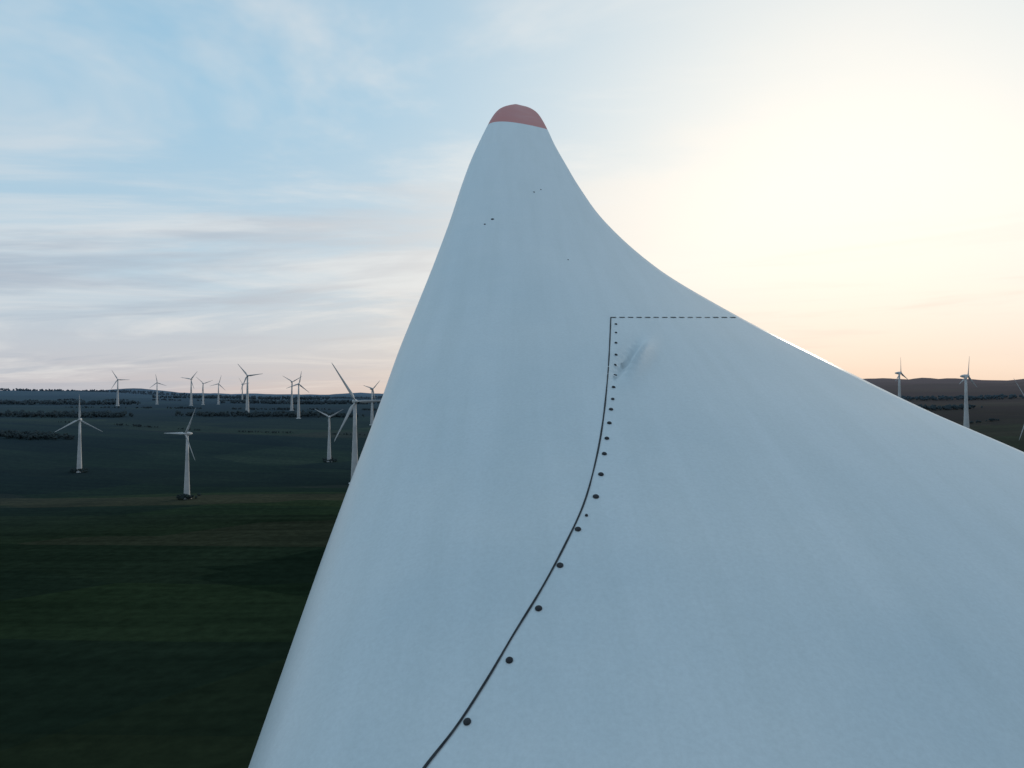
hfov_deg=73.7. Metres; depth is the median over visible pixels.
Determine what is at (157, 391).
wind turbine
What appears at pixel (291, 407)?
wind turbine
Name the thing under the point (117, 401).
wind turbine
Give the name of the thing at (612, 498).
wind turbine blade
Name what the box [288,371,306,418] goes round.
wind turbine
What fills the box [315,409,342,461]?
wind turbine
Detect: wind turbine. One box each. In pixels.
[55,395,102,472]
[111,371,125,405]
[150,377,165,403]
[165,408,195,498]
[181,372,196,405]
[200,380,212,404]
[211,377,224,403]
[238,364,258,411]
[283,376,301,409]
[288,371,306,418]
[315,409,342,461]
[332,364,380,483]
[363,382,378,424]
[895,370,906,397]
[959,365,976,428]
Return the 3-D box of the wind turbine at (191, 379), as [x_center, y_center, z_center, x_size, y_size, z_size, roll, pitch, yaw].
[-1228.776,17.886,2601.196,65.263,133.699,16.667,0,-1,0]
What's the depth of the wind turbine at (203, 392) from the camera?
2697.53 m
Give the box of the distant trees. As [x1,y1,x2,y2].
[0,388,1023,499]
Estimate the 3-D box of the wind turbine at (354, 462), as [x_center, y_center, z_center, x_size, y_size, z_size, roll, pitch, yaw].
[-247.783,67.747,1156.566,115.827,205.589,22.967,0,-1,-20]
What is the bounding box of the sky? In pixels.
[0,0,1023,394]
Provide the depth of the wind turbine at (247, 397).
2076.52 m
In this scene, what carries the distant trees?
on the ground
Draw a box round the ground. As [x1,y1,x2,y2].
[0,378,1023,767]
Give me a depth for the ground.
568.47 m
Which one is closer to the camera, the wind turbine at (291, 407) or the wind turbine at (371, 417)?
the wind turbine at (371, 417)
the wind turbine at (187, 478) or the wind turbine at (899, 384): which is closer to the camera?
the wind turbine at (187, 478)
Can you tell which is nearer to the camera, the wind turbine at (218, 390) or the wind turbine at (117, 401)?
the wind turbine at (117, 401)
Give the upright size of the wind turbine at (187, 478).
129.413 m
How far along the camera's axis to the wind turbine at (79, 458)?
1195.84 m
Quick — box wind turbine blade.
[248,104,1023,767]
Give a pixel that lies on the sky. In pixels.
(208, 188)
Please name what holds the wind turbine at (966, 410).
on the ground

